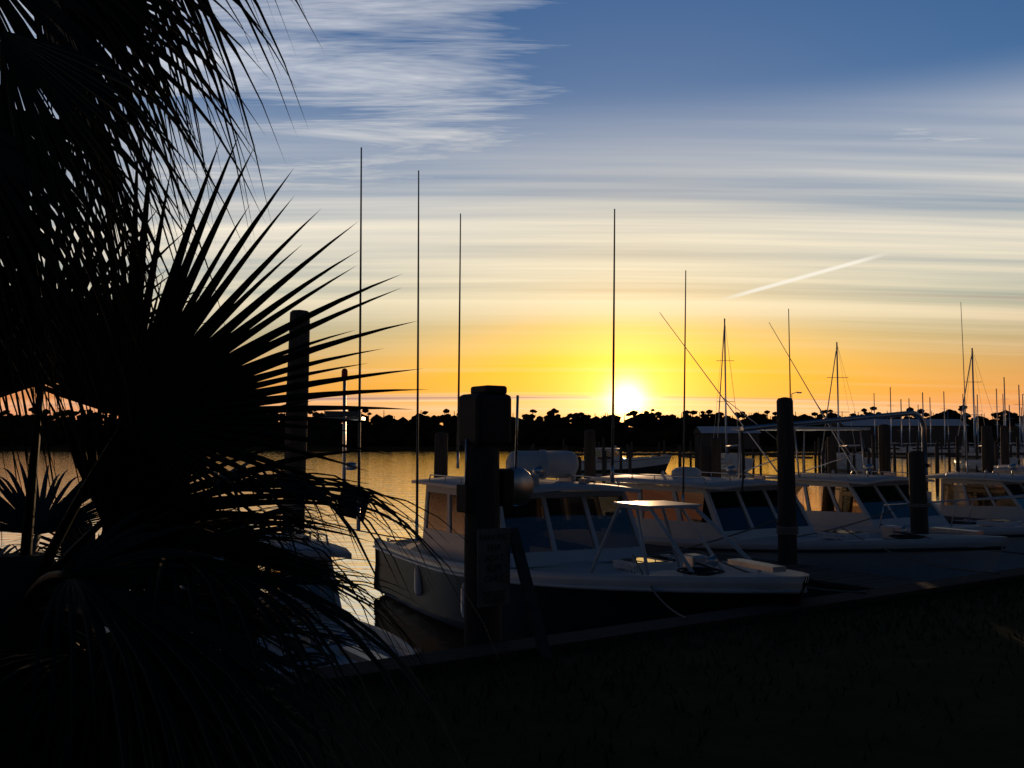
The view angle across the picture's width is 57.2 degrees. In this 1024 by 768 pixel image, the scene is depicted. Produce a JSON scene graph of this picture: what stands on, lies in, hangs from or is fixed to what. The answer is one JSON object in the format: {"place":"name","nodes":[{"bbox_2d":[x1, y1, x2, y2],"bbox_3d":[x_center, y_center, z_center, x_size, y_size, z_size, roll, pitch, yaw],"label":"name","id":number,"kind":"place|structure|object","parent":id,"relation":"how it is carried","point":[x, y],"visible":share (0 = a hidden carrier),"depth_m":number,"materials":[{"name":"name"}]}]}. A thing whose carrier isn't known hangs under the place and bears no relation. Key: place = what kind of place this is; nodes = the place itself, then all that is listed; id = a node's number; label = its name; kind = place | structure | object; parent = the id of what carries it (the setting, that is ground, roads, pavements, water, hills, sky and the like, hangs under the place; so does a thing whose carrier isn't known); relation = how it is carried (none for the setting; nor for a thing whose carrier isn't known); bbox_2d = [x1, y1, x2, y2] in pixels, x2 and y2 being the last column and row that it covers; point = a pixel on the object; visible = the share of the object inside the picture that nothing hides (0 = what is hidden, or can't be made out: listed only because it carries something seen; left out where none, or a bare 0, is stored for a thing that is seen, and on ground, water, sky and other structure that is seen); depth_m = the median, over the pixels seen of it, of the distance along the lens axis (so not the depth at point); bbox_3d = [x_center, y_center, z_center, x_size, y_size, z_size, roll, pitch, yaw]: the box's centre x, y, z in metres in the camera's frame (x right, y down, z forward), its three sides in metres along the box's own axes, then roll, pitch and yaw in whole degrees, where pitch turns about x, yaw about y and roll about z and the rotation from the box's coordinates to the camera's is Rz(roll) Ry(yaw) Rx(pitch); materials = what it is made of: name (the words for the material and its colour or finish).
{"place":"outdoors","nodes":[
{"label":"outdoors","id":0,"kind":"place"},
{"bbox_2d":[0,444,868,450],"bbox_3d":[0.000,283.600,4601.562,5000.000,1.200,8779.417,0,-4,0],"label":"shoreline","id":1,"kind":"structure","parent":0,"point":[454,448],"depth_m":266.14,"materials":[{"name":"black"}]},
{"bbox_2d":[0,405,1022,445],"bbox_3d":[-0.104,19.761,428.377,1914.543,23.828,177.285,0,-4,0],"label":"tree line","id":2,"kind":"object","parent":1,"relation":"on","point":[646,428],"visible":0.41,"depth_m":391.02,"materials":[{"name":"plant"}]},
{"bbox_2d":[0,451,1023,653],"bbox_3d":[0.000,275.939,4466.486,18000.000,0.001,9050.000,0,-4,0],"label":"water","id":3,"kind":"structure","parent":0,"point":[390,474],"depth_m":56.11,"materials":[{"name":"liquid"}]},
{"bbox_2d":[105,527,415,672],"bbox_3d":[-2.631,2.549,9.350,2.376,2.452,6.665,2,-4,-34],"label":"boat","id":4,"kind":"object","parent":3,"relation":"on","point":[318,659],"visible":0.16,"depth_m":8.87,"materials":[{"name":"white paint"}]},
{"bbox_2d":[456,385,538,646],"bbox_3d":[-0.097,2.117,7.528,0.735,4.197,0.334,2,-4,-34],"label":"piling","id":5,"kind":"object","parent":3,"relation":"in","point":[487,489],"visible":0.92,"depth_m":7.39,"materials":[{"name":"brown wood"}]},
{"bbox_2d":[110,567,1023,721],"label":"bulkhead","id":6,"kind":"object","parent":3,"relation":"in","point":[472,655],"visible":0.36,"depth_m":7.67,"materials":[{"name":"grey concrete"}]},
{"bbox_2d":[305,502,1023,619],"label":"mooring lines","id":7,"kind":"object","parent":6,"relation":"on","point":[417,586],"visible":0.25,"depth_m":12.54,"materials":[{"name":"fabric"}]},
{"bbox_2d":[372,450,808,641],"bbox_3d":[0.747,2.466,13.090,3.126,3.075,9.733,2,-4,-24],"label":"boat","id":8,"kind":"object","parent":3,"relation":"on","point":[576,590],"visible":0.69,"depth_m":12.26,"materials":[{"name":"white paint"}]},
{"bbox_2d":[323,147,790,541],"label":"antennas","id":9,"kind":"object","parent":8,"relation":"on","point":[348,513],"visible":0.86,"depth_m":13.19,"materials":[{"name":"metal"}]},
{"bbox_2d":[576,445,671,471],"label":"boat","id":10,"kind":"object","parent":3,"relation":"on","point":[652,463],"visible":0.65,"depth_m":84.65,"materials":[{"name":"white paint"}]},
{"bbox_2d":[281,310,1009,563],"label":"pilings","id":11,"kind":"object","parent":3,"relation":"in","point":[786,526],"visible":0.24,"depth_m":15.41,"materials":[{"name":"brown wood"}]},
{"bbox_2d":[740,411,930,495],"bbox_3d":[5.228,1.079,15.030,3.629,1.345,0.208,1,-4,-21],"label":"frame","id":12,"kind":"object","parent":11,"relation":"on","point":[918,416],"visible":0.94,"depth_m":15.14,"materials":[{"name":"metal"}]},
{"bbox_2d":[530,318,1023,479],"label":"marina","id":13,"kind":"object","parent":3,"relation":"on","point":[946,437],"visible":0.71,"depth_m":94.61,"materials":[{"name":"white paint"}]},
{"bbox_2d":[590,466,1006,598],"bbox_3d":[4.010,2.820,16.487,3.076,2.783,9.833,2,-4,-30],"label":"boat","id":14,"kind":"object","parent":3,"relation":"on","point":[727,508],"visible":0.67,"depth_m":15.17,"materials":[{"name":"white paint"}]},
{"bbox_2d":[659,312,1023,570],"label":"boat","id":15,"kind":"object","parent":3,"relation":"on","point":[869,495],"visible":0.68,"depth_m":18.86,"materials":[{"name":"white paint"}]},
{"bbox_2d":[926,311,1023,520],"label":"boat","id":16,"kind":"object","parent":3,"relation":"on","point":[981,484],"visible":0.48,"depth_m":20.93,"materials":[{"name":"white paint"}]},
{"bbox_2d":[934,464,1023,508],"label":"boat","id":17,"kind":"object","parent":3,"relation":"on","point":[958,492],"visible":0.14,"depth_m":25.36,"materials":[{"name":"white paint"}]},
{"bbox_2d":[0,0,1023,426],"label":"sky","id":18,"kind":"structure","parent":0,"point":[853,168],"materials":[{"name":"blue"}]},
{"bbox_2d":[105,581,1023,767],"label":"lawn","id":19,"kind":"structure","parent":0,"point":[777,738],"depth_m":5.69,"materials":[{"name":"green plant"}]},
{"bbox_2d":[0,0,321,574],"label":"tall palm","id":20,"kind":"object","parent":19,"relation":"on","point":[64,62],"visible":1,"depth_m":2.63,"materials":[{"name":"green plant"}]},
{"bbox_2d":[0,133,508,767],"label":"palmetto","id":21,"kind":"object","parent":19,"relation":"on","point":[152,675],"visible":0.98,"depth_m":3.57,"materials":[{"name":"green plant"}]},
{"bbox_2d":[477,527,552,658],"bbox_3d":[-0.006,1.609,7.153,0.401,0.979,0.658,2,-4,-25],"label":"sign post","id":22,"kind":"object","parent":19,"relation":"on","point":[514,540],"visible":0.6,"depth_m":7.30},
{"bbox_2d":[485,575,502,581],"bbox_3d":[-0.137,1.518,7.327,0.175,0.046,0.004,2,-4,-33],"label":"sign text","id":23,"kind":"object","parent":22,"relation":"attached to","point":[493,578],"visible":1,"depth_m":7.31,"materials":[{"name":"black"}]},
{"bbox_2d":[480,533,508,540],"bbox_3d":[-0.138,1.198,7.346,0.269,0.046,0.002,2,-4,-34],"label":"sign text","id":24,"kind":"object","parent":22,"relation":"attached to","point":[493,537],"visible":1,"depth_m":7.34,"materials":[{"name":"black"}]},
{"bbox_2d":[485,554,503,560],"bbox_3d":[-0.137,1.358,7.337,0.169,0.046,0.004,2,-4,-33],"label":"sign text","id":25,"kind":"object","parent":22,"relation":"attached to","point":[493,558],"visible":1,"depth_m":7.33,"materials":[{"name":"black"}]},
{"bbox_2d":[488,544,500,550],"bbox_3d":[-0.136,1.278,7.342,0.120,0.046,0.002,2,-4,-34],"label":"sign text","id":26,"kind":"object","parent":22,"relation":"attached to","point":[495,548],"visible":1,"depth_m":7.34,"materials":[{"name":"black"}]},
{"bbox_2d":[487,565,501,571],"bbox_3d":[-0.138,1.438,7.331,0.138,0.046,0.003,2,-4,-34],"label":"sign text","id":27,"kind":"object","parent":22,"relation":"attached to","point":[494,568],"visible":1,"depth_m":7.33,"materials":[{"name":"black"}]}
]}

